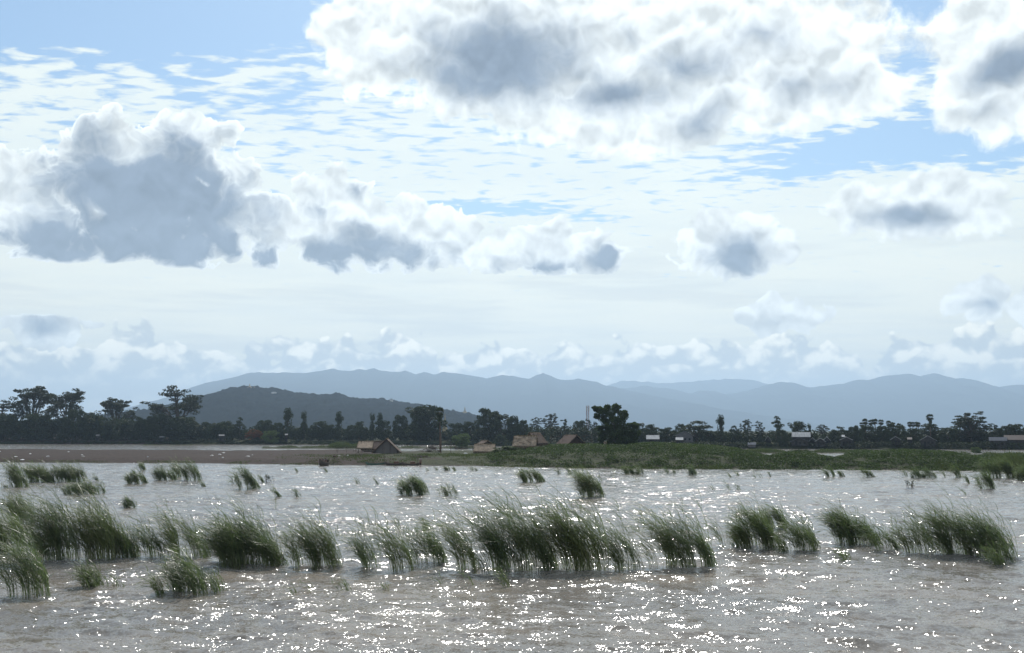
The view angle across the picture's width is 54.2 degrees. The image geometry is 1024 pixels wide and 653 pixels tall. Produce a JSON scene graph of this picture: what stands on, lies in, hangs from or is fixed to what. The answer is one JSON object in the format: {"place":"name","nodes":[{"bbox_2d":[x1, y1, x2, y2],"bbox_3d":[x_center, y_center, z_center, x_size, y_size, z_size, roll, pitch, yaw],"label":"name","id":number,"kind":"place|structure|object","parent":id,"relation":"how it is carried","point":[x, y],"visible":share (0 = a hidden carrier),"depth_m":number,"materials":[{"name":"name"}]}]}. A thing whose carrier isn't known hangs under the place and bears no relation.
{"place":"outdoors","nodes":[
{"label":"outdoors","id":0,"kind":"place"},
{"bbox_2d":[56,385,533,431],"bbox_3d":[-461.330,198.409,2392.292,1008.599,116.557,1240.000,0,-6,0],"label":"wooded hill","id":1,"kind":"structure","parent":0,"point":[252,406],"depth_m":2077.45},
{"bbox_2d":[99,368,831,430],"bbox_3d":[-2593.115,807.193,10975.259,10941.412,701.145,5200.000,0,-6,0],"label":"mountain range","id":2,"kind":"structure","parent":0,"point":[542,395],"depth_m":9664.70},
{"bbox_2d":[0,444,1023,652],"bbox_3d":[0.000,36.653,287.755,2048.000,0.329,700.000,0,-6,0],"label":"river water","id":3,"kind":"structure","parent":0,"point":[867,599],"depth_m":45.22,"materials":[{"name":"liquid"}]},
{"bbox_2d":[0,453,28,486],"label":"reed clump","id":4,"kind":"object","parent":3,"relation":"in","point":[15,476],"visible":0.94,"depth_m":119.99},
{"bbox_2d":[0,476,38,524],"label":"reed clump","id":5,"kind":"object","parent":3,"relation":"in","point":[8,502],"visible":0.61,"depth_m":72.99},
{"bbox_2d":[0,501,44,552],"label":"reed clump","id":6,"kind":"object","parent":3,"relation":"in","point":[2,531],"visible":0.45,"depth_m":56.24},
{"bbox_2d":[0,515,55,597],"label":"reed clump","id":7,"kind":"object","parent":3,"relation":"in","point":[26,568],"visible":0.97,"depth_m":41.03,"materials":[{"name":"plant"}]},
{"bbox_2d":[18,457,56,481],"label":"reed clump","id":8,"kind":"object","parent":3,"relation":"in","point":[44,475],"visible":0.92,"depth_m":131.43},
{"bbox_2d":[3,472,96,560],"bbox_3d":[-25.040,10.211,53.123,5.173,4.945,4.314,5,-8,-42],"label":"reed clump","id":9,"kind":"object","parent":3,"relation":"in","point":[54,539],"visible":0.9,"depth_m":52.69,"materials":[{"name":"plant"}]},
{"bbox_2d":[43,461,70,481],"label":"reed clump","id":10,"kind":"object","parent":3,"relation":"in","point":[57,476],"visible":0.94,"depth_m":132.19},
{"bbox_2d":[58,459,87,481],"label":"reed clump","id":11,"kind":"object","parent":3,"relation":"in","point":[72,474],"visible":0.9,"depth_m":133.15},
{"bbox_2d":[60,473,105,494],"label":"reed clump","id":12,"kind":"object","parent":3,"relation":"in","point":[74,488],"visible":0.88,"depth_m":106.54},
{"bbox_2d":[65,557,108,589],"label":"reed clump","id":13,"kind":"object","parent":3,"relation":"in","point":[88,577],"visible":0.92,"depth_m":43.73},
{"bbox_2d":[46,477,135,561],"bbox_3d":[-22.810,10.206,53.666,4.497,5.067,4.344,-4,-7,31],"label":"reed clump","id":14,"kind":"object","parent":3,"relation":"in","point":[98,528],"visible":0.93,"depth_m":53.09,"materials":[{"name":"plant"}]},
{"bbox_2d":[96,507,167,557],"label":"reed clump","id":15,"kind":"object","parent":3,"relation":"in","point":[139,534],"visible":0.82,"depth_m":54.09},
{"bbox_2d":[122,467,148,483],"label":"reed clump","id":16,"kind":"object","parent":3,"relation":"in","point":[130,479],"visible":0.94,"depth_m":127.87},
{"bbox_2d":[148,462,176,479],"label":"reed clump","id":17,"kind":"object","parent":3,"relation":"in","point":[160,474],"visible":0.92,"depth_m":136.21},
{"bbox_2d":[135,493,210,559],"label":"reed clump","id":18,"kind":"object","parent":3,"relation":"in","point":[170,536],"visible":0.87,"depth_m":53.99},
{"bbox_2d":[139,543,226,596],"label":"reed clump","id":19,"kind":"object","parent":3,"relation":"in","point":[178,583],"visible":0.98,"depth_m":41.89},
{"bbox_2d":[170,458,202,480],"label":"reed clump","id":20,"kind":"object","parent":3,"relation":"in","point":[194,471],"visible":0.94,"depth_m":135.81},
{"bbox_2d":[178,488,288,568],"bbox_3d":[-14.038,10.245,50.881,5.611,4.415,4.771,0,-6,0],"label":"reed clump","id":21,"kind":"object","parent":3,"relation":"in","point":[228,543],"visible":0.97,"depth_m":50.30,"materials":[{"name":"plant"}]},
{"bbox_2d":[229,461,260,488],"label":"reed clump","id":22,"kind":"object","parent":3,"relation":"in","point":[248,479],"visible":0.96,"depth_m":116.28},
{"bbox_2d":[271,515,321,570],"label":"reed clump","id":23,"kind":"object","parent":3,"relation":"in","point":[291,553],"visible":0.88,"depth_m":49.69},
{"bbox_2d":[273,496,341,570],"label":"reed clump","id":24,"kind":"object","parent":3,"relation":"in","point":[323,552],"visible":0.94,"depth_m":49.58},
{"bbox_2d":[291,513,342,567],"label":"reed clump","id":25,"kind":"object","parent":3,"relation":"in","point":[333,548],"visible":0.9,"depth_m":49.67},
{"bbox_2d":[318,510,380,570],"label":"reed clump","id":26,"kind":"object","parent":3,"relation":"in","point":[363,558],"visible":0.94,"depth_m":49.27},
{"bbox_2d":[348,504,419,571],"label":"reed clump","id":27,"kind":"object","parent":3,"relation":"in","point":[403,549],"visible":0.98,"depth_m":48.97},
{"bbox_2d":[392,468,429,495],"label":"reed clump","id":28,"kind":"object","parent":3,"relation":"in","point":[416,486],"visible":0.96,"depth_m":105.04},
{"bbox_2d":[391,517,447,564],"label":"reed clump","id":29,"kind":"object","parent":3,"relation":"in","point":[426,542],"visible":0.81,"depth_m":51.43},
{"bbox_2d":[406,491,478,571],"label":"reed clump","id":30,"kind":"object","parent":3,"relation":"in","point":[457,548],"visible":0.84,"depth_m":49.14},
{"bbox_2d":[418,517,476,573],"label":"reed clump","id":31,"kind":"object","parent":3,"relation":"in","point":[456,537],"visible":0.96,"depth_m":48.36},
{"bbox_2d":[437,500,524,573],"bbox_3d":[-1.706,10.305,48.644,4.634,3.835,3.461,0,-6,0],"label":"reed clump","id":32,"kind":"object","parent":3,"relation":"in","point":[491,553],"visible":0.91,"depth_m":48.48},
{"bbox_2d":[448,483,558,571],"bbox_3d":[-0.782,9.889,49.112,5.007,4.759,4.844,4,-7,-33],"label":"reed clump","id":33,"kind":"object","parent":3,"relation":"in","point":[531,543],"visible":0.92,"depth_m":48.51,"materials":[{"name":"plant"}]},
{"bbox_2d":[514,466,544,482],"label":"reed clump","id":34,"kind":"object","parent":3,"relation":"in","point":[522,475],"visible":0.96,"depth_m":131.22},
{"bbox_2d":[511,481,597,570],"bbox_3d":[1.316,9.782,49.235,4.592,4.996,4.446,-6,-8,43],"label":"reed clump","id":35,"kind":"object","parent":3,"relation":"in","point":[567,537],"visible":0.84,"depth_m":48.84,"materials":[{"name":"plant"}]},
{"bbox_2d":[538,484,619,570],"bbox_3d":[2.734,9.998,49.531,3.712,4.628,4.730,5,-7,-37],"label":"reed clump","id":36,"kind":"object","parent":3,"relation":"in","point":[593,545],"visible":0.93,"depth_m":48.83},
{"bbox_2d":[566,458,605,496],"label":"reed clump","id":37,"kind":"object","parent":3,"relation":"in","point":[588,485],"visible":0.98,"depth_m":101.78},
{"bbox_2d":[589,498,639,569],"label":"reed clump","id":38,"kind":"object","parent":3,"relation":"in","point":[620,553],"visible":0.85,"depth_m":49.33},
{"bbox_2d":[618,498,686,567],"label":"reed clump","id":39,"kind":"object","parent":3,"relation":"in","point":[665,551],"visible":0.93,"depth_m":50.48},
{"bbox_2d":[639,488,716,567],"bbox_3d":[7.906,10.192,50.180,4.312,4.375,3.297,5,-8,-40],"label":"reed clump","id":40,"kind":"object","parent":3,"relation":"in","point":[700,548],"visible":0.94,"depth_m":49.97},
{"bbox_2d":[698,513,726,546],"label":"reed clump","id":41,"kind":"object","parent":3,"relation":"in","point":[715,533],"visible":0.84,"depth_m":58.70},
{"bbox_2d":[715,484,781,548],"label":"reed clump","id":42,"kind":"object","parent":3,"relation":"in","point":[741,531],"visible":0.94,"depth_m":58.09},
{"bbox_2d":[753,496,787,528],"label":"reed clump","id":43,"kind":"object","parent":3,"relation":"in","point":[779,517],"visible":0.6,"depth_m":69.62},
{"bbox_2d":[766,505,820,551],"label":"reed clump","id":44,"kind":"object","parent":3,"relation":"in","point":[811,540],"visible":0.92,"depth_m":56.53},
{"bbox_2d":[810,495,880,545],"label":"reed clump","id":45,"kind":"object","parent":3,"relation":"in","point":[843,527],"visible":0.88,"depth_m":60.15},
{"bbox_2d":[857,519,899,550],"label":"reed clump","id":46,"kind":"object","parent":3,"relation":"in","point":[888,542],"visible":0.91,"depth_m":56.95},
{"bbox_2d":[878,498,946,553],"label":"reed clump","id":47,"kind":"object","parent":3,"relation":"in","point":[903,539],"visible":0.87,"depth_m":55.95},
{"bbox_2d":[904,483,984,556],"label":"reed clump","id":48,"kind":"object","parent":3,"relation":"in","point":[940,532],"visible":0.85,"depth_m":54.93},
{"bbox_2d":[944,494,1017,557],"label":"reed clump","id":49,"kind":"object","parent":3,"relation":"in","point":[986,532],"visible":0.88,"depth_m":53.80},
{"bbox_2d":[973,469,996,488],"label":"reed clump","id":50,"kind":"object","parent":3,"relation":"in","point":[990,481],"visible":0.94,"depth_m":116.37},
{"bbox_2d":[965,540,1006,564],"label":"reed clump","id":51,"kind":"object","parent":3,"relation":"in","point":[994,557],"visible":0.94,"depth_m":50.70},
{"bbox_2d":[974,457,1001,477],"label":"reed clump","id":52,"kind":"object","parent":3,"relation":"in","point":[994,470],"visible":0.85,"depth_m":143.04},
{"bbox_2d":[988,453,1015,477],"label":"reed clump","id":53,"kind":"object","parent":3,"relation":"in","point":[1007,468],"visible":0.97,"depth_m":142.73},
{"bbox_2d":[990,534,1022,562],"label":"reed clump","id":54,"kind":"object","parent":3,"relation":"in","point":[1006,551],"visible":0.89,"depth_m":51.75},
{"bbox_2d":[0,431,1023,469],"bbox_3d":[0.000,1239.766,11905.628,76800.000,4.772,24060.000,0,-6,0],"label":"ground","id":55,"kind":"structure","parent":0,"point":[135,456],"depth_m":225.34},
{"bbox_2d":[0,413,17,439],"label":"round tree","id":56,"kind":"object","parent":55,"relation":"on","point":[4,419],"visible":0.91,"depth_m":501.42,"materials":[{"name":"green plant"}]},
{"bbox_2d":[0,400,22,435],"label":"spreading tree","id":57,"kind":"object","parent":55,"relation":"on","point":[3,409],"visible":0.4,"depth_m":524.24,"materials":[{"name":"green plant"}]},
{"bbox_2d":[9,386,56,427],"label":"spreading tree","id":58,"kind":"object","parent":55,"relation":"on","point":[41,394],"visible":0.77,"depth_m":521.63,"materials":[{"name":"green plant"}]},
{"bbox_2d":[19,413,54,439],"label":"round tree","id":59,"kind":"object","parent":55,"relation":"on","point":[32,432],"visible":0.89,"depth_m":499.52,"materials":[{"name":"green plant"}]},
{"bbox_2d":[42,388,85,438],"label":"spreading tree","id":60,"kind":"object","parent":55,"relation":"on","point":[60,401],"visible":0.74,"depth_m":514.22,"materials":[{"name":"green plant"}]},
{"bbox_2d":[64,408,87,439],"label":"round tree","id":61,"kind":"object","parent":55,"relation":"on","point":[75,414],"visible":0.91,"depth_m":496.86,"materials":[{"name":"green plant"}]},
{"bbox_2d":[78,412,102,439],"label":"round tree","id":62,"kind":"object","parent":55,"relation":"on","point":[85,418],"visible":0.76,"depth_m":498.17,"materials":[{"name":"green plant"}]},
{"bbox_2d":[94,397,138,432],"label":"spreading tree","id":63,"kind":"object","parent":55,"relation":"on","point":[117,406],"visible":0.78,"depth_m":519.75,"materials":[{"name":"green plant"}]},
{"bbox_2d":[133,416,147,439],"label":"round tree","id":64,"kind":"object","parent":55,"relation":"on","point":[140,420],"visible":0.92,"depth_m":496.22,"materials":[{"name":"green plant"}]},
{"bbox_2d":[143,413,166,439],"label":"round tree","id":65,"kind":"object","parent":55,"relation":"on","point":[152,420],"visible":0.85,"depth_m":492.47,"materials":[{"name":"green plant"}]},
{"bbox_2d":[139,385,203,435],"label":"spreading tree","id":66,"kind":"object","parent":55,"relation":"on","point":[191,404],"visible":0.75,"depth_m":508.74,"materials":[{"name":"green plant"}]},
{"bbox_2d":[167,416,201,439],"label":"round tree","id":67,"kind":"object","parent":55,"relation":"on","point":[177,427],"visible":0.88,"depth_m":488.37,"materials":[{"name":"green plant"}]},
{"bbox_2d":[198,422,215,439],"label":"round tree","id":68,"kind":"object","parent":55,"relation":"on","point":[206,424],"visible":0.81,"depth_m":489.91,"materials":[{"name":"green plant"}]},
{"bbox_2d":[255,420,272,438],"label":"round tree","id":69,"kind":"object","parent":55,"relation":"on","point":[261,423],"visible":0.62,"depth_m":487.76,"materials":[{"name":"green plant"}]},
{"bbox_2d":[260,430,280,443],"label":"shrub","id":70,"kind":"object","parent":55,"relation":"on","point":[270,439],"visible":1,"depth_m":474.39,"materials":[{"name":"green plant"}]},
{"bbox_2d":[280,407,293,439],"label":"column tree","id":71,"kind":"object","parent":55,"relation":"on","point":[287,417],"visible":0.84,"depth_m":488.55,"materials":[{"name":"green plant"}]},
{"bbox_2d":[308,421,327,440],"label":"round tree","id":72,"kind":"object","parent":55,"relation":"on","point":[321,424],"visible":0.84,"depth_m":486.74,"materials":[{"name":"green plant"}]},
{"bbox_2d":[344,425,359,440],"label":"round tree","id":73,"kind":"object","parent":55,"relation":"on","point":[351,428],"visible":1,"depth_m":483.27,"materials":[{"name":"green plant"}]},
{"bbox_2d":[356,439,373,452],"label":"lean to shelter","id":74,"kind":"object","parent":55,"relation":"on","point":[366,445],"visible":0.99,"depth_m":244.79,"materials":[{"name":"plant"}]},
{"bbox_2d":[374,419,390,440],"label":"round tree","id":75,"kind":"object","parent":55,"relation":"on","point":[383,424],"visible":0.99,"depth_m":481.21,"materials":[{"name":"green plant"}]},
{"bbox_2d":[372,438,401,452],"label":"thatched hut","id":76,"kind":"object","parent":55,"relation":"on","point":[388,445],"visible":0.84,"depth_m":244.21,"materials":[{"name":"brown wood"}]},
{"bbox_2d":[392,414,407,440],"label":"round tree","id":77,"kind":"object","parent":55,"relation":"on","point":[402,421],"visible":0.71,"depth_m":483.06,"materials":[{"name":"green plant"}]},
{"bbox_2d":[408,406,431,440],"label":"round tree","id":78,"kind":"object","parent":55,"relation":"on","point":[423,421],"visible":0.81,"depth_m":471.64,"materials":[{"name":"green plant"}]},
{"bbox_2d":[403,404,447,439],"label":"round tree","id":79,"kind":"object","parent":55,"relation":"on","point":[430,410],"visible":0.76,"depth_m":473.28,"materials":[{"name":"green plant"}]},
{"bbox_2d":[451,433,470,446],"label":"shrub","id":80,"kind":"object","parent":55,"relation":"on","point":[461,440],"visible":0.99,"depth_m":370.27,"materials":[{"name":"green plant"}]},
{"bbox_2d":[461,421,478,440],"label":"round tree","id":81,"kind":"object","parent":55,"relation":"on","point":[467,427],"visible":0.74,"depth_m":464.74,"materials":[{"name":"green plant"}]},
{"bbox_2d":[473,443,495,452],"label":"thatched hut","id":82,"kind":"object","parent":55,"relation":"on","point":[483,448],"visible":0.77,"depth_m":234.80,"materials":[{"name":"plant"}]},
{"bbox_2d":[474,407,499,439],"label":"round tree","id":83,"kind":"object","parent":55,"relation":"on","point":[488,416],"visible":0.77,"depth_m":455.46,"materials":[{"name":"green plant"}]},
{"bbox_2d":[487,414,519,435],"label":"umbrella tree","id":84,"kind":"object","parent":55,"relation":"on","point":[498,421],"visible":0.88,"depth_m":451.05,"materials":[{"name":"green plant"}]},
{"bbox_2d":[0,415,1023,442],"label":"woods","id":85,"kind":"object","parent":55,"relation":"on","point":[364,433],"visible":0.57,"depth_m":486.35,"materials":[{"name":"green plant"}]},
{"bbox_2d":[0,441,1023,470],"bbox_3d":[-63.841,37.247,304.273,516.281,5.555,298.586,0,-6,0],"label":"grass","id":86,"kind":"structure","parent":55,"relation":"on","point":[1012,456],"depth_m":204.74,"materials":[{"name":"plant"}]},
{"bbox_2d":[0,440,1023,449],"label":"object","id":87,"kind":"object","parent":55,"relation":"on","point":[968,445],"visible":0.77,"depth_m":365.53,"materials":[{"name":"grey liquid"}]},
{"bbox_2d":[506,415,519,439],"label":"round tree","id":88,"kind":"object","parent":55,"relation":"on","point":[512,420],"visible":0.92,"depth_m":446.04,"materials":[{"name":"green plant"}]},
{"bbox_2d":[512,435,537,449],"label":"thatched hut","id":89,"kind":"object","parent":55,"relation":"on","point":[523,441],"visible":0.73,"depth_m":225.14,"materials":[{"name":"plant"}]},
{"bbox_2d":[541,413,563,429],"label":"feathery tree","id":90,"kind":"object","parent":55,"relation":"on","point":[550,422],"visible":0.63,"depth_m":480.50,"materials":[{"name":"green plant"}]},
{"bbox_2d":[557,434,585,443],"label":"thatched hut","id":91,"kind":"object","parent":55,"relation":"on","point":[573,439],"visible":0.56,"depth_m":250.77,"materials":[{"name":"plant"}]},
{"bbox_2d":[591,403,641,445],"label":"lone tree","id":92,"kind":"object","parent":55,"relation":"on","point":[630,433],"visible":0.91,"depth_m":235.69,"materials":[{"name":"green plant"}]},
{"bbox_2d":[675,421,713,442],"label":"umbrella tree","id":93,"kind":"object","parent":55,"relation":"on","point":[698,428],"visible":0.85,"depth_m":389.02,"materials":[{"name":"green plant"}]},
{"bbox_2d":[714,414,728,441],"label":"column tree","id":94,"kind":"object","parent":55,"relation":"on","point":[723,437],"visible":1,"depth_m":384.32,"materials":[{"name":"green plant"}]},
{"bbox_2d":[483,441,1023,471],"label":"undergrowth","id":95,"kind":"object","parent":55,"relation":"on","point":[805,460],"visible":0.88,"depth_m":186.00,"materials":[{"name":"green plant"}]},
{"bbox_2d":[765,416,789,441],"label":"pointed tree","id":96,"kind":"object","parent":55,"relation":"on","point":[777,426],"visible":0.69,"depth_m":377.68,"materials":[{"name":"green plant"}]},
{"bbox_2d":[774,430,788,442],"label":"round tree","id":97,"kind":"object","parent":55,"relation":"on","point":[778,439],"visible":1,"depth_m":366.30,"materials":[{"name":"green plant"}]},
{"bbox_2d":[787,421,807,440],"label":"round tree","id":98,"kind":"object","parent":55,"relation":"on","point":[795,426],"visible":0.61,"depth_m":381.75,"materials":[{"name":"green plant"}]},
{"bbox_2d":[792,432,810,442],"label":"house","id":99,"kind":"structure","parent":55,"relation":"on","point":[805,436],"depth_m":368.24,"materials":[{"name":"metal"}]},
{"bbox_2d":[828,426,850,442],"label":"umbrella tree","id":100,"kind":"object","parent":55,"relation":"on","point":[834,436],"visible":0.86,"depth_m":380.29,"materials":[{"name":"green plant"}]},
{"bbox_2d":[856,425,874,441],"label":"round tree","id":101,"kind":"object","parent":55,"relation":"on","point":[868,437],"visible":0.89,"depth_m":371.86,"materials":[{"name":"green plant"}]},
{"bbox_2d":[873,425,892,441],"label":"round tree","id":102,"kind":"object","parent":55,"relation":"on","point":[881,432],"visible":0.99,"depth_m":369.21,"materials":[{"name":"green plant"}]},
{"bbox_2d":[884,423,906,441],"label":"round tree","id":103,"kind":"object","parent":55,"relation":"on","point":[896,431],"visible":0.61,"depth_m":371.04,"materials":[{"name":"green plant"}]},
{"bbox_2d":[906,428,920,442],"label":"round tree","id":104,"kind":"object","parent":55,"relation":"on","point":[913,431],"visible":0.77,"depth_m":368.47,"materials":[{"name":"green plant"}]},
{"bbox_2d":[917,423,942,437],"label":"umbrella tree","id":105,"kind":"object","parent":55,"relation":"on","point":[924,431],"visible":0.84,"depth_m":369.97,"materials":[{"name":"green plant"}]},
{"bbox_2d":[935,427,960,443],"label":"round tree","id":106,"kind":"object","parent":55,"relation":"on","point":[953,432],"visible":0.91,"depth_m":363.26,"materials":[{"name":"green plant"}]},
{"bbox_2d":[953,417,983,442],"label":"round tree","id":107,"kind":"object","parent":55,"relation":"on","point":[967,427],"visible":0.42,"depth_m":370.05,"materials":[{"name":"green plant"}]},
{"bbox_2d":[948,411,993,442],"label":"feathery tree","id":108,"kind":"object","parent":55,"relation":"on","point":[970,433],"visible":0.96,"depth_m":365.56,"materials":[{"name":"green plant"}]},
{"bbox_2d":[989,437,1006,447],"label":"house","id":109,"kind":"structure","parent":55,"relation":"on","point":[996,440],"depth_m":350.16,"materials":[{"name":"grey metal"}]},
{"bbox_2d":[1004,435,1023,447],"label":"house","id":110,"kind":"structure","parent":55,"relation":"on","point":[1015,438],"depth_m":350.37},
{"bbox_2d":[0,0,1023,419],"label":"sky","id":111,"kind":"structure","parent":0,"point":[807,193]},
{"bbox_2d":[607,379,767,393],"bbox_3d":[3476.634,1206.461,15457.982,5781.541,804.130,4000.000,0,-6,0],"label":"mountain range","id":112,"kind":"structure","parent":0,"point":[727,386],"depth_m":15161.03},
{"bbox_2d":[621,373,1023,430],"bbox_3d":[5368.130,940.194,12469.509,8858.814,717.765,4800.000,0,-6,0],"label":"mountain range","id":113,"kind":"structure","parent":0,"point":[904,399],"depth_m":11154.77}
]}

